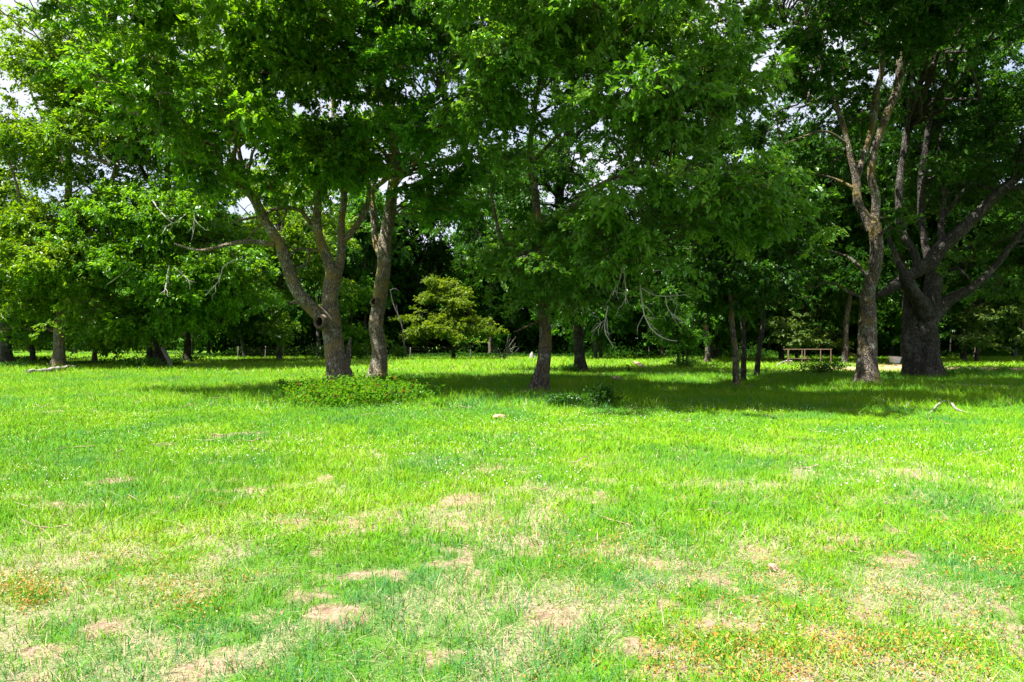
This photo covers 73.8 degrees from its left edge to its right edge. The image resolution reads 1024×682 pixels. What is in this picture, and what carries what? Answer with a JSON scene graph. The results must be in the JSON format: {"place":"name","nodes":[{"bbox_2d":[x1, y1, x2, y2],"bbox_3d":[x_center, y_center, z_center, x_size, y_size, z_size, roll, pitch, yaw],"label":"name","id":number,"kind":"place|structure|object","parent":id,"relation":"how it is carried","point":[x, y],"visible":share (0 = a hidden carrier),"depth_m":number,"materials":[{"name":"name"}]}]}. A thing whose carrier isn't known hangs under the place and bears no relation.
{"place":"outdoors","nodes":[
{"label":"outdoors","id":0,"kind":"place"},
{"bbox_2d":[0,346,1023,681],"bbox_3d":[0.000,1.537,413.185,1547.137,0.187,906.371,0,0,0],"label":"ground","id":1,"kind":"structure","parent":0,"point":[328,610],"depth_m":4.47,"materials":[{"name":"green plant"}]},
{"bbox_2d":[0,360,46,366],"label":"shrub","id":2,"kind":"object","parent":1,"relation":"on","point":[21,363],"visible":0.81,"depth_m":41.63,"materials":[{"name":"green plant"}]},
{"bbox_2d":[0,166,56,362],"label":"meadow tree","id":3,"kind":"object","parent":1,"relation":"on","point":[7,193],"visible":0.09,"depth_m":46.51,"materials":[{"name":"green plant"}]},
{"bbox_2d":[11,277,70,351],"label":"forest tree","id":4,"kind":"object","parent":1,"relation":"on","point":[15,335],"depth_m":97.69,"materials":[{"name":"green plant"}]},
{"bbox_2d":[25,365,80,373],"bbox_3d":[-24.256,1.501,36.510,0.654,0.331,6.214,0,0,-13],"label":"fallen log","id":5,"kind":"object","parent":1,"relation":"on","point":[48,369],"visible":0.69,"depth_m":35.31,"materials":[{"name":"grey wood"}]},
{"bbox_2d":[0,213,112,362],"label":"slender tree","id":6,"kind":"object","parent":1,"relation":"on","point":[32,356],"visible":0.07,"depth_m":44.66,"materials":[{"name":"green plant"}]},
{"bbox_2d":[51,287,114,353],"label":"forest tree","id":7,"kind":"object","parent":1,"relation":"on","point":[75,351],"depth_m":87.72,"materials":[{"name":"green plant"}]},
{"bbox_2d":[67,359,103,364],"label":"shrub","id":8,"kind":"object","parent":1,"relation":"on","point":[84,362],"visible":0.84,"depth_m":44.92,"materials":[{"name":"green plant"}]},
{"bbox_2d":[0,0,181,365],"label":"meadow tree","id":9,"kind":"object","parent":1,"relation":"on","point":[63,297],"visible":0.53,"depth_m":38.82,"materials":[{"name":"green plant"}]},
{"bbox_2d":[71,283,122,352],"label":"forest tree","id":10,"kind":"object","parent":1,"relation":"on","point":[119,350],"visible":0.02,"depth_m":92.24,"materials":[{"name":"green plant"}]},
{"bbox_2d":[50,304,180,360],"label":"slender tree","id":11,"kind":"object","parent":1,"relation":"on","point":[116,346],"visible":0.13,"depth_m":50.54,"materials":[{"name":"green plant"}]},
{"bbox_2d":[109,353,166,368],"bbox_3d":[-21.416,1.190,39.545,3.123,0.914,2.252,0,0,0],"label":"shrub","id":12,"kind":"object","parent":1,"relation":"on","point":[145,361],"visible":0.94,"depth_m":39.27,"materials":[{"name":"green plant"}]},
{"bbox_2d":[98,249,182,346],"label":"forest tree","id":13,"kind":"object","parent":1,"relation":"on","point":[126,291],"visible":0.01,"depth_m":80.69,"materials":[{"name":"green plant"}]},
{"bbox_2d":[11,0,298,366],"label":"meadow tree","id":14,"kind":"object","parent":1,"relation":"on","point":[188,281],"visible":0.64,"depth_m":37.87,"materials":[{"name":"green plant"}]},
{"bbox_2d":[160,346,171,365],"bbox_3d":[-21.035,0.623,41.377,2.558,2.152,0.262,0,0,45],"label":"leaning limb","id":15,"kind":"object","parent":1,"relation":"on","point":[165,353],"visible":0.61,"depth_m":41.08,"materials":[{"name":"grey wood"}]},
{"bbox_2d":[163,359,187,366],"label":"shrub","id":16,"kind":"object","parent":1,"relation":"on","point":[177,362],"visible":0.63,"depth_m":41.77,"materials":[{"name":"green plant"}]},
{"bbox_2d":[129,184,242,353],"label":"forest tree","id":17,"kind":"object","parent":1,"relation":"on","point":[219,216],"visible":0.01,"depth_m":75.29,"materials":[{"name":"green plant"}]},
{"bbox_2d":[169,324,230,352],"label":"forest tree","id":18,"kind":"object","parent":1,"relation":"on","point":[200,337],"visible":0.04,"depth_m":76.09,"materials":[{"name":"green plant"}]},
{"bbox_2d":[119,227,297,361],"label":"slender tree","id":19,"kind":"object","parent":1,"relation":"on","point":[187,341],"visible":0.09,"depth_m":51.50,"materials":[{"name":"green plant"}]},
{"bbox_2d":[0,0,439,379],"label":"shade tree","id":20,"kind":"object","parent":1,"relation":"on","point":[264,54],"visible":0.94,"depth_m":19.26,"materials":[{"name":"green plant"}]},
{"bbox_2d":[222,207,268,347],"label":"forest tree","id":21,"kind":"object","parent":1,"relation":"on","point":[240,223],"visible":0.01,"depth_m":81.43,"materials":[{"name":"green plant"}]},
{"bbox_2d":[196,265,294,355],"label":"forest tree","id":22,"kind":"object","parent":1,"relation":"on","point":[242,346],"depth_m":66.00,"materials":[{"name":"green plant"}]},
{"bbox_2d":[271,379,290,385],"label":"weed clump","id":23,"kind":"object","parent":1,"relation":"on","point":[280,382],"visible":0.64,"depth_m":22.67,"materials":[{"name":"green plant"}]},
{"bbox_2d":[200,158,367,359],"bbox_3d":[-19.789,-7.054,56.746,16.046,17.623,12.171,0,0,41],"label":"forest tree","id":24,"kind":"object","parent":1,"relation":"on","point":[295,223],"visible":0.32,"depth_m":54.00,"materials":[{"name":"green plant"}]},
{"bbox_2d":[289,394,311,404],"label":"weed clump","id":25,"kind":"object","parent":1,"relation":"on","point":[296,400],"visible":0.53,"depth_m":16.87,"materials":[{"name":"green plant"}]},
{"bbox_2d":[309,341,324,358],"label":"shrub","id":26,"kind":"object","parent":1,"relation":"on","point":[320,352],"visible":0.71,"depth_m":59.65,"materials":[{"name":"green plant"}]},
{"bbox_2d":[265,191,372,353],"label":"forest tree","id":27,"kind":"object","parent":1,"relation":"on","point":[351,255],"visible":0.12,"depth_m":66.96,"materials":[{"name":"green plant"}]},
{"bbox_2d":[268,263,370,350],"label":"forest tree","id":28,"kind":"object","parent":1,"relation":"on","point":[312,339],"visible":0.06,"depth_m":73.48,"materials":[{"name":"green plant"}]},
{"bbox_2d":[237,345,470,357],"bbox_3d":[-14.547,1.047,63.024,21.614,1.308,0.522,0,0,1],"label":"wire fence","id":29,"kind":"object","parent":1,"relation":"on","point":[265,347],"visible":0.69,"depth_m":62.99,"materials":[{"name":"brown wood"}]},
{"bbox_2d":[258,368,453,410],"bbox_3d":[-3.964,1.179,18.115,4.931,0.847,6.352,0,0,0],"label":"bramble patch","id":30,"kind":"object","parent":1,"relation":"on","point":[332,389],"visible":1,"depth_m":17.10,"materials":[{"name":"green plant"}]},
{"bbox_2d":[318,278,394,357],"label":"understory tree","id":31,"kind":"object","parent":1,"relation":"on","point":[359,295],"visible":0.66,"depth_m":57.17,"materials":[{"name":"green plant"}]},
{"bbox_2d":[345,340,370,358],"bbox_3d":[-13.411,0.786,60.192,2.989,1.716,2.424,0,0,12],"label":"shrub","id":32,"kind":"object","parent":1,"relation":"on","point":[360,352],"visible":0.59,"depth_m":59.97,"materials":[{"name":"green plant"}]},
{"bbox_2d":[310,190,415,354],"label":"forest tree","id":33,"kind":"object","parent":1,"relation":"on","point":[365,271],"visible":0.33,"depth_m":69.43,"materials":[{"name":"green plant"}]},
{"bbox_2d":[364,372,397,381],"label":"shrub","id":34,"kind":"object","parent":1,"relation":"on","point":[382,376],"visible":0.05,"depth_m":21.23,"materials":[{"name":"green plant"}]},
{"bbox_2d":[390,288,405,356],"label":"dead tree","id":35,"kind":"object","parent":1,"relation":"on","point":[400,322],"visible":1,"depth_m":57.96,"materials":[{"name":"grey plant"}]},
{"bbox_2d":[268,0,534,377],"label":"shade tree","id":36,"kind":"object","parent":1,"relation":"on","point":[401,53],"visible":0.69,"depth_m":23.35,"materials":[{"name":"green plant"}]},
{"bbox_2d":[361,229,444,349],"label":"forest tree","id":37,"kind":"object","parent":1,"relation":"on","point":[415,246],"visible":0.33,"depth_m":72.54,"materials":[{"name":"green plant"}]},
{"bbox_2d":[387,344,418,358],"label":"shrub","id":38,"kind":"object","parent":1,"relation":"on","point":[399,351],"visible":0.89,"depth_m":59.95,"materials":[{"name":"green plant"}]},
{"bbox_2d":[356,180,469,352],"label":"forest tree","id":39,"kind":"object","parent":1,"relation":"on","point":[439,249],"visible":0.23,"depth_m":74.57,"materials":[{"name":"green plant"}]},
{"bbox_2d":[407,387,432,399],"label":"weed clump","id":40,"kind":"object","parent":1,"relation":"on","point":[420,392],"visible":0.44,"depth_m":18.09,"materials":[{"name":"green plant"}]},
{"bbox_2d":[414,263,460,352],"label":"forest tree","id":41,"kind":"object","parent":1,"relation":"on","point":[426,283],"visible":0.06,"depth_m":82.28,"materials":[{"name":"green plant"}]},
{"bbox_2d":[431,399,447,405],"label":"weed clump","id":42,"kind":"object","parent":1,"relation":"on","point":[437,403],"visible":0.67,"depth_m":16.49,"materials":[{"name":"green plant"}]},
{"bbox_2d":[388,274,510,357],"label":"tree","id":43,"kind":"object","parent":1,"relation":"on","point":[445,323],"visible":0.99,"depth_m":58.86,"materials":[{"name":"green plant"}]},
{"bbox_2d":[428,255,488,351],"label":"forest tree","id":44,"kind":"object","parent":1,"relation":"on","point":[445,338],"visible":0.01,"depth_m":84.45,"materials":[{"name":"green plant"}]},
{"bbox_2d":[431,161,534,352],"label":"forest tree","id":45,"kind":"object","parent":1,"relation":"on","point":[490,310],"visible":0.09,"depth_m":71.20,"materials":[{"name":"green plant"}]},
{"bbox_2d":[470,391,496,397],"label":"weed clump","id":46,"kind":"object","parent":1,"relation":"on","point":[484,394],"visible":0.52,"depth_m":19.14,"materials":[{"name":"green plant"}]},
{"bbox_2d":[432,269,538,351],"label":"forest tree","id":47,"kind":"object","parent":1,"relation":"on","point":[497,338],"visible":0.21,"depth_m":74.93,"materials":[{"name":"green plant"}]},
{"bbox_2d":[493,414,504,418],"bbox_3d":[-0.264,1.560,14.020,0.273,0.123,0.176,0,0,0],"label":"rock","id":48,"kind":"object","parent":1,"relation":"on","point":[501,415],"visible":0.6,"depth_m":13.96,"materials":[{"name":"beige stone"}]},
{"bbox_2d":[487,334,518,358],"bbox_3d":[-0.873,0.480,60.015,3.034,2.311,0.989,0,0,0],"label":"dead bush","id":49,"kind":"object","parent":1,"relation":"on","point":[505,355],"visible":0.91,"depth_m":59.94,"materials":[{"name":"grey plant"}]},
{"bbox_2d":[0,452,1023,681],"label":"weeds","id":50,"kind":"object","parent":1,"relation":"on","point":[694,642],"visible":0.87,"depth_m":3.87,"materials":[{"name":"green plant"}]},
{"bbox_2d":[11,254,1022,353],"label":"woodland","id":51,"kind":"object","parent":1,"relation":"on","point":[223,342],"visible":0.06,"depth_m":81.30,"materials":[{"name":"green plant"}]},
{"bbox_2d":[15,335,1022,363],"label":"undergrowth","id":52,"kind":"object","parent":1,"relation":"on","point":[295,352],"visible":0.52,"depth_m":69.61,"materials":[{"name":"green plant"}]},
{"bbox_2d":[495,224,569,352],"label":"forest tree","id":53,"kind":"object","parent":1,"relation":"on","point":[514,335],"visible":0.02,"depth_m":79.87,"materials":[{"name":"green plant"}]},
{"bbox_2d":[538,391,595,406],"bbox_3d":[1.364,1.431,16.673,1.271,0.395,1.295,0,0,-30],"label":"weed clump","id":54,"kind":"object","parent":1,"relation":"on","point":[564,399],"visible":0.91,"depth_m":16.53,"materials":[{"name":"green plant"}]},
{"bbox_2d":[557,363,580,371],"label":"shrub","id":55,"kind":"object","parent":1,"relation":"on","point":[569,367],"visible":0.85,"depth_m":35.04,"materials":[{"name":"green plant"}]},
{"bbox_2d":[420,4,721,371],"bbox_3d":[4.188,-8.803,34.462,13.890,21.069,14.470,0,0,-35],"label":"shade tree","id":56,"kind":"object","parent":1,"relation":"on","point":[561,153],"visible":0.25,"depth_m":33.59,"materials":[{"name":"green plant"}]},
{"bbox_2d":[551,217,633,358],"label":"forest tree","id":57,"kind":"object","parent":1,"relation":"on","point":[600,342],"visible":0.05,"depth_m":59.42,"materials":[{"name":"green plant"}]},
{"bbox_2d":[551,264,648,358],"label":"forest tree","id":58,"kind":"object","parent":1,"relation":"on","point":[623,326],"visible":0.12,"depth_m":59.65,"materials":[{"name":"green plant"}]},
{"bbox_2d":[579,380,627,405],"bbox_3d":[2.240,1.305,16.782,1.174,0.640,0.903,0,0,13],"label":"weed clump","id":59,"kind":"object","parent":1,"relation":"on","point":[605,393],"visible":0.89,"depth_m":16.66,"materials":[{"name":"green plant"}]},
{"bbox_2d":[369,0,850,390],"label":"shade tree","id":60,"kind":"object","parent":1,"relation":"on","point":[574,40],"visible":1,"depth_m":16.18,"materials":[{"name":"green plant"}]},
{"bbox_2d":[624,363,633,371],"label":"weed clump","id":61,"kind":"object","parent":1,"relation":"on","point":[629,369],"visible":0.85,"depth_m":35.09,"materials":[{"name":"green plant"}]},
{"bbox_2d":[633,361,645,367],"bbox_3d":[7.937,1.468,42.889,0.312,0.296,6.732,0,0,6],"label":"rock","id":62,"kind":"object","parent":1,"relation":"on","point":[637,363],"visible":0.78,"depth_m":42.56,"materials":[{"name":"beige stone"}]},
{"bbox_2d":[623,280,679,352],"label":"forest tree","id":63,"kind":"object","parent":1,"relation":"on","point":[641,327],"visible":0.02,"depth_m":76.02,"materials":[{"name":"green plant"}]},
{"bbox_2d":[621,189,684,356],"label":"forest tree","id":64,"kind":"object","parent":1,"relation":"on","point":[645,323],"visible":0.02,"depth_m":67.92,"materials":[{"name":"green plant"}]},
{"bbox_2d":[633,281,717,366],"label":"understory tree","id":65,"kind":"object","parent":1,"relation":"on","point":[690,339],"visible":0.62,"depth_m":42.23,"materials":[{"name":"green plant"}]},
{"bbox_2d":[658,354,700,368],"bbox_3d":[9.857,1.163,39.483,2.653,0.920,1.915,0,0,0],"label":"shrub","id":66,"kind":"object","parent":1,"relation":"on","point":[680,362],"visible":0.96,"depth_m":39.45,"materials":[{"name":"green plant"}]},
{"bbox_2d":[663,290,728,358],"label":"forest tree","id":67,"kind":"object","parent":1,"relation":"on","point":[720,334],"visible":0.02,"depth_m":59.95,"materials":[{"name":"green plant"}]},
{"bbox_2d":[622,115,774,361],"bbox_3d":[13.869,-7.558,51.354,12.540,18.587,12.262,0,0,-18],"label":"forest tree","id":68,"kind":"object","parent":1,"relation":"on","point":[665,153],"visible":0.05,"depth_m":49.03,"materials":[{"name":"green plant"}]},
{"bbox_2d":[673,306,753,358],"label":"forest tree","id":69,"kind":"object","parent":1,"relation":"on","point":[722,327],"visible":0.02,"depth_m":59.61,"materials":[{"name":"green plant"}]},
{"bbox_2d":[623,176,820,385],"bbox_3d":[7.349,-2.131,24.255,5.894,7.709,6.535,0,0,-29],"label":"slender tree","id":70,"kind":"object","parent":1,"relation":"on","point":[738,278],"visible":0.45,"depth_m":23.38,"materials":[{"name":"green plant"}]},
{"bbox_2d":[685,168,830,380],"bbox_3d":[9.560,-2.864,27.515,5.534,9.172,7.048,0,0,0],"label":"slender tree","id":71,"kind":"object","parent":1,"relation":"on","point":[791,261],"visible":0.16,"depth_m":25.71,"materials":[{"name":"green plant"}]},
{"bbox_2d":[767,563,782,572],"bbox_3d":[1.831,1.585,4.745,0.108,0.082,0.070,0,0,0],"label":"rock","id":72,"kind":"object","parent":1,"relation":"on","point":[772,566],"visible":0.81,"depth_m":4.72,"materials":[{"name":"brown stone"}]},
{"bbox_2d":[701,116,859,360],"bbox_3d":[21.684,-8.093,53.981,12.561,19.713,13.042,0,0,33],"label":"forest tree","id":73,"kind":"object","parent":1,"relation":"on","point":[802,143],"visible":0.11,"depth_m":51.63,"materials":[{"name":"green plant"}]},
{"bbox_2d":[756,291,814,350],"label":"forest tree","id":74,"kind":"object","parent":1,"relation":"on","point":[769,344],"visible":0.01,"depth_m":75.20,"materials":[{"name":"green plant"}]},
{"bbox_2d":[750,183,846,375],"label":"slender tree","id":75,"kind":"object","parent":1,"relation":"on","point":[820,269],"visible":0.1,"depth_m":29.81,"materials":[{"name":"green plant"}]},
{"bbox_2d":[763,284,838,352],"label":"forest tree","id":76,"kind":"object","parent":1,"relation":"on","point":[770,315],"visible":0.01,"depth_m":68.19,"materials":[{"name":"green plant"}]},
{"bbox_2d":[745,290,857,361],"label":"understory tree","id":77,"kind":"object","parent":1,"relation":"on","point":[795,335],"visible":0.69,"depth_m":50.15,"materials":[{"name":"green plant"}]},
{"bbox_2d":[786,349,831,364],"bbox_3d":[18.746,1.075,43.351,2.789,1.150,0.838,0,0,0],"label":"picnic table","id":78,"kind":"object","parent":1,"relation":"on","point":[788,358],"visible":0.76,"depth_m":42.98,"materials":[{"name":"wood"}]},
{"bbox_2d":[787,357,853,373],"bbox_3d":[14.740,1.194,32.954,3.116,0.875,2.563,0,0,0],"label":"shrub","id":79,"kind":"object","parent":1,"relation":"on","point":[824,366],"visible":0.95,"depth_m":32.78,"materials":[{"name":"green plant"}]},
{"bbox_2d":[831,361,850,368],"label":"shrub","id":80,"kind":"object","parent":1,"relation":"on","point":[843,365],"visible":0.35,"depth_m":38.72,"materials":[{"name":"green plant"}]},
{"bbox_2d":[802,214,901,357],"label":"forest tree","id":81,"kind":"object","parent":1,"relation":"on","point":[853,324],"visible":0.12,"depth_m":65.64,"materials":[{"name":"green plant"}]},
{"bbox_2d":[691,0,1023,383],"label":"shade tree","id":82,"kind":"object","parent":1,"relation":"on","point":[903,35],"visible":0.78,"depth_m":25.51,"materials":[{"name":"green plant"}]},
{"bbox_2d":[815,293,900,352],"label":"forest tree","id":83,"kind":"object","parent":1,"relation":"on","point":[855,332],"depth_m":74.05,"materials":[{"name":"green plant"}]},
{"bbox_2d":[792,108,948,362],"bbox_3d":[24.420,-7.137,47.669,10.318,17.846,12.869,0,0,-2],"label":"forest tree","id":84,"kind":"object","parent":1,"relation":"on","point":[848,274],"visible":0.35,"depth_m":45.49,"materials":[{"name":"green plant"}]},
{"bbox_2d":[880,372,902,377],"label":"shrub","id":85,"kind":"object","parent":1,"relation":"on","point":[893,374],"visible":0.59,"depth_m":29.70,"materials":[{"name":"green plant"}]},
{"bbox_2d":[888,356,901,363],"bbox_3d":[26.368,1.309,47.005,0.890,0.465,0.890,6,-1,-11],"label":"wash tub","id":86,"kind":"object","parent":1,"relation":"on","point":[894,359],"visible":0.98,"depth_m":46.73,"materials":[{"name":"white ceramic"}]},
{"bbox_2d":[876,243,953,355],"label":"forest tree","id":87,"kind":"object","parent":1,"relation":"on","point":[896,339],"visible":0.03,"depth_m":65.87,"materials":[{"name":"green plant"}]},
{"bbox_2d":[808,0,1023,376],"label":"old tree","id":88,"kind":"object","parent":1,"relation":"on","point":[925,311],"visible":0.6,"depth_m":30.57,"materials":[{"name":"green plant"}]},
{"bbox_2d":[845,96,1004,361],"bbox_3d":[30.479,-8.621,50.664,13.167,20.744,12.875,0,0,-27],"label":"forest tree","id":89,"kind":"object","parent":1,"relation":"on","point":[950,223],"visible":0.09,"depth_m":48.73,"materials":[{"name":"green plant"}]},
{"bbox_2d":[929,397,965,412],"bbox_3d":[10.450,1.551,16.282,0.775,0.134,4.150,0,0,34],"label":"fallen branch","id":90,"kind":"object","parent":1,"relation":"on","point":[953,406],"visible":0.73,"depth_m":16.17,"materials":[{"name":"brown wood"}]},
{"bbox_2d":[876,170,1022,359],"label":"forest tree","id":91,"kind":"object","parent":1,"relation":"on","point":[896,318],"visible":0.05,"depth_m":55.67,"materials":[{"name":"green plant"}]},
{"bbox_2d":[944,364,960,375],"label":"shrub","id":92,"kind":"object","parent":1,"relation":"on","point":[948,371],"visible":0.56,"depth_m":30.45,"materials":[{"name":"green plant"}]},
{"bbox_2d":[938,237,998,351],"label":"forest tree","id":93,"kind":"object","parent":1,"relation":"on","point":[946,338],"visible":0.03,"depth_m":74.96,"materials":[{"name":"green plant"}]},
{"bbox_2d":[921,82,1023,360],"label":"forest tree","id":94,"kind":"object","parent":1,"relation":"on","point":[964,280],"visible":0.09,"depth_m":49.66,"materials":[{"name":"green plant"}]},
{"bbox_2d":[928,208,1018,355],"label":"forest tree","id":95,"kind":"object","parent":1,"relation":"on","point":[947,313],"visible":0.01,"depth_m":65.88,"materials":[{"name":"green plant"}]},
{"bbox_2d":[954,365,993,373],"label":"shrub","id":96,"kind":"object","parent":1,"relation":"on","point":[968,369],"visible":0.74,"depth_m":32.91,"materials":[{"name":"green plant"}]},
{"bbox_2d":[940,286,1023,362],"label":"understory tree","id":97,"kind":"object","parent":1,"relation":"on","point":[1006,309],"visible":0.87,"depth_m":48.92,"materials":[{"name":"green plant"}]},
{"bbox_2d":[947,247,1017,357],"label":"forest tree","id":98,"kind":"object","parent":1,"relation":"on","point":[1015,354],"visible":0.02,"depth_m":63.99,"materials":[{"name":"green plant"}]},
{"bbox_2d":[987,363,1015,372],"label":"shrub","id":99,"kind":"object","parent":1,"relation":"on","point":[1002,367],"visible":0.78,"depth_m":33.93,"materials":[{"name":"green plant"}]},
{"bbox_2d":[0,0,1023,340],"label":"sky","id":100,"kind":"structure","parent":0,"point":[20,95],"materials":[{"name":"white"}]},
{"bbox_2d":[1,366,1023,560],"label":"twigs","id":101,"kind":"object","parent":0,"point":[414,455],"visible":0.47,"depth_m":10.32,"materials":[{"name":"brown wood"}]},
{"bbox_2d":[3,401,1022,489],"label":"clover flowers","id":102,"kind":"object","parent":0,"point":[528,435],"visible":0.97,"depth_m":10.24,"materials":[{"name":"white plant"}]}
]}

